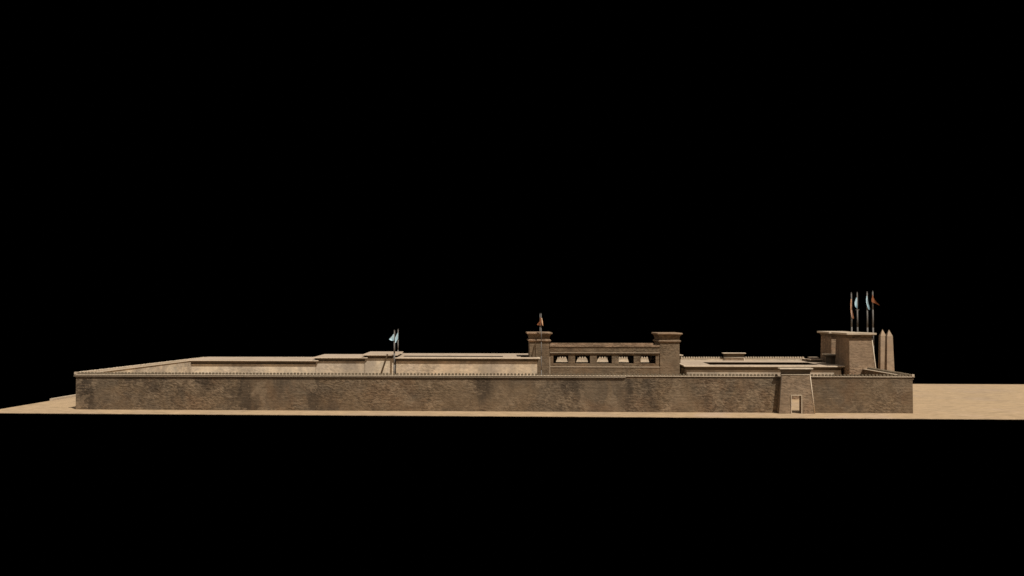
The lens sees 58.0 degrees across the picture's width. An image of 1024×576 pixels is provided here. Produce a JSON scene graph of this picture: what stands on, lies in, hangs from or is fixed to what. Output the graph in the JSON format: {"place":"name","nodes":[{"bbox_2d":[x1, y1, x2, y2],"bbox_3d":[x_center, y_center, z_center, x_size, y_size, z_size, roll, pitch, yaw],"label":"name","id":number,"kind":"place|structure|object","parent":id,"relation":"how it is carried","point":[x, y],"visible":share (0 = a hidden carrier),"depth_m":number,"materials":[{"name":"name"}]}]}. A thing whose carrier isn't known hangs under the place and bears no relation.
{"place":"outdoors","nodes":[
{"label":"outdoors","id":0,"kind":"place"},
{"bbox_2d":[0,384,1023,419],"bbox_3d":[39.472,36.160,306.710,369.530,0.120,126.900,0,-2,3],"label":"ground","id":1,"kind":"structure","parent":0,"point":[974,401],"depth_m":259.41,"materials":[{"name":"beige sand"}]},
{"bbox_2d":[50,394,75,400],"bbox_3d":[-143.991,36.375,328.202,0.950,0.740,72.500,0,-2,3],"label":"stone kerb","id":2,"kind":"structure","parent":1,"relation":"on","point":[62,397],"depth_m":298.42,"materials":[{"name":"beige stone"}]},
{"bbox_2d":[79,357,202,373],"bbox_3d":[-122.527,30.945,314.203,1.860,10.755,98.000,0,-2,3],"label":"enclosure wall","id":3,"kind":"structure","parent":1,"relation":"on","point":[181,366],"depth_m":317.04,"materials":[{"name":"stone"}]},
{"bbox_2d":[187,357,318,374],"bbox_3d":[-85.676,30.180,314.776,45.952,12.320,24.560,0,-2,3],"label":"temple hall","id":4,"kind":"structure","parent":1,"relation":"on","point":[279,365],"depth_m":303.68,"materials":[{"name":"stone"}]},
{"bbox_2d":[312,354,367,374],"bbox_3d":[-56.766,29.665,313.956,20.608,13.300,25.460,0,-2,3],"label":"temple hall","id":5,"kind":"structure","parent":1,"relation":"on","point":[340,363],"depth_m":302.28,"materials":[{"name":"beige stone"}]},
{"bbox_2d":[362,351,402,374],"bbox_3d":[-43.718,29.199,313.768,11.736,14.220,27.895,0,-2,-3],"label":"temple hall","id":6,"kind":"structure","parent":1,"relation":"on","point":[374,361],"depth_m":301.56,"materials":[{"name":"stone"}]},
{"bbox_2d":[381,354,387,373],"bbox_3d":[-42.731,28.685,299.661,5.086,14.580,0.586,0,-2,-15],"label":"timber prop","id":7,"kind":"object","parent":1,"relation":"on","point":[384,363],"visible":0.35,"depth_m":299.89,"materials":[{"name":"brown wood"}]},
{"bbox_2d":[389,330,394,372],"bbox_3d":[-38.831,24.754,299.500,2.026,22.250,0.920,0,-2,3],"label":"flagpole","id":8,"kind":"object","parent":1,"relation":"on","point":[392,338],"visible":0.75,"depth_m":299.50,"materials":[{"name":"grey wood"}]},
{"bbox_2d":[395,329,398,351],"bbox_3d":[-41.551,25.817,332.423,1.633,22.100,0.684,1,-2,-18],"label":"flagpole","id":9,"kind":"object","parent":1,"relation":"on","point":[397,338],"visible":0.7,"depth_m":332.71,"materials":[{"name":"blue wood"}]},
{"bbox_2d":[395,353,539,374],"bbox_3d":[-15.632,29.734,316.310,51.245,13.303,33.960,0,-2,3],"label":"temple court","id":10,"kind":"object","parent":1,"relation":"on","point":[471,363],"visible":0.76,"depth_m":300.51,"materials":[{"name":"stone"}]},
{"bbox_2d":[74,372,913,412],"bbox_3d":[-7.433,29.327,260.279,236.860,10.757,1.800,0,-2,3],"label":"enclosure wall","id":11,"kind":"structure","parent":1,"relation":"on","point":[758,393],"depth_m":259.91,"materials":[{"name":"brick"}]},
{"bbox_2d":[526,332,551,374],"bbox_3d":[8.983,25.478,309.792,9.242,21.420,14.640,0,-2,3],"label":"stone tower","id":12,"kind":"structure","parent":1,"relation":"on","point":[533,338],"depth_m":303.39,"materials":[{"name":"beige stone"}]},
{"bbox_2d":[541,313,542,374],"bbox_3d":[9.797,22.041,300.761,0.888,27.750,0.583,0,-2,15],"label":"flagpole","id":13,"kind":"object","parent":1,"relation":"on","point":[541,342],"visible":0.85,"depth_m":300.99,"materials":[{"name":"brown wood"}]},
{"bbox_2d":[550,343,659,375],"bbox_3d":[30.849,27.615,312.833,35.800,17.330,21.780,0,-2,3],"label":"hypostyle hall","id":14,"kind":"structure","parent":1,"relation":"on","point":[613,352],"depth_m":302.67,"materials":[{"name":"stone"}]},
{"bbox_2d":[556,356,803,361],"bbox_3d":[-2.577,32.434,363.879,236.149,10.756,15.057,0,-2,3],"label":"enclosure wall","id":15,"kind":"structure","parent":1,"relation":"on","point":[600,359],"depth_m":364.10,"materials":[{"name":"stone"}]},
{"bbox_2d":[722,353,745,360],"bbox_3d":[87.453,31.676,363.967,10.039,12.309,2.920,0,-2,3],"label":"gateway","id":16,"kind":"object","parent":1,"relation":"on","point":[735,356],"visible":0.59,"depth_m":363.19,"materials":[{"name":"stone"}]},
{"bbox_2d":[680,360,844,398],"bbox_3d":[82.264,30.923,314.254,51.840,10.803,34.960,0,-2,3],"label":"temple court","id":17,"kind":"object","parent":1,"relation":"on","point":[710,367],"visible":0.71,"depth_m":298.55,"materials":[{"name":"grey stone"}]},
{"bbox_2d":[777,368,814,413],"bbox_3d":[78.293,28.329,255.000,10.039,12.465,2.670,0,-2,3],"label":"gateway","id":18,"kind":"object","parent":1,"relation":"on","point":[795,381],"visible":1,"depth_m":254.17,"materials":[{"name":"stone"}]},
{"bbox_2d":[817,331,876,375],"bbox_3d":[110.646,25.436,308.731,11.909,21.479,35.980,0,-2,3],"label":"pylon","id":19,"kind":"object","parent":1,"relation":"on","point":[852,353],"visible":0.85,"depth_m":293.14,"materials":[{"name":"stone"}]},
{"bbox_2d":[850,292,853,331],"bbox_3d":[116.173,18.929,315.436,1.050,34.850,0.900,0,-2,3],"label":"flagpole","id":20,"kind":"object","parent":1,"relation":"on","point":[852,316],"visible":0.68,"depth_m":315.63,"materials":[{"name":"orange wood"}]},
{"bbox_2d":[802,358,910,375],"bbox_3d":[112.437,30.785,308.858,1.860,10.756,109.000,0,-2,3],"label":"enclosure wall","id":21,"kind":"structure","parent":1,"relation":"on","point":[870,370],"depth_m":278.79,"materials":[{"name":"stone"}]},
{"bbox_2d":[855,292,858,331],"bbox_3d":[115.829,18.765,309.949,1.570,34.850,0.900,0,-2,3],"label":"flagpole","id":22,"kind":"object","parent":1,"relation":"on","point":[856,304],"visible":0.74,"depth_m":310.18,"materials":[{"name":"blue wood"}]},
{"bbox_2d":[866,292,869,331],"bbox_3d":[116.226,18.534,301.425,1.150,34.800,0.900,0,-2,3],"label":"flagpole","id":23,"kind":"object","parent":1,"relation":"on","point":[868,307],"visible":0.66,"depth_m":301.65,"materials":[{"name":"blue wood"}]},
{"bbox_2d":[871,291,879,346],"bbox_3d":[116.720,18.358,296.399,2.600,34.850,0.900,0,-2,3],"label":"flagpole","id":24,"kind":"object","parent":1,"relation":"on","point":[873,300],"visible":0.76,"depth_m":296.66,"materials":[{"name":"brown wood"}]},
{"bbox_2d":[878,329,884,368],"bbox_3d":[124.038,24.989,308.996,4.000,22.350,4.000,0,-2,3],"label":"obelisk","id":25,"kind":"object","parent":1,"relation":"on","point":[881,355],"visible":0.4,"depth_m":308.25,"materials":[{"name":"stone"}]},
{"bbox_2d":[884,330,893,370],"bbox_3d":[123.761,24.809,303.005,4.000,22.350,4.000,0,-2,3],"label":"obelisk","id":26,"kind":"object","parent":1,"relation":"on","point":[889,360],"visible":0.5,"depth_m":302.19,"materials":[{"name":"stone"}]},
{"bbox_2d":[0,0,1023,575],"label":"sky","id":27,"kind":"structure","parent":0,"point":[180,179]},
{"bbox_2d":[651,332,682,375],"bbox_3d":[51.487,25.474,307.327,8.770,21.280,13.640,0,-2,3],"label":"stone tower","id":28,"kind":"structure","parent":0,"point":[668,342],"depth_m":301.46,"materials":[{"name":"beige stone"}]},
{"bbox_2d":[805,358,822,361],"bbox_3d":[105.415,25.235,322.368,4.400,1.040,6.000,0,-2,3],"label":"roof block","id":29,"kind":"structure","parent":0,"point":[813,360],"depth_m":319.67,"materials":[{"name":"stone"}]}
]}

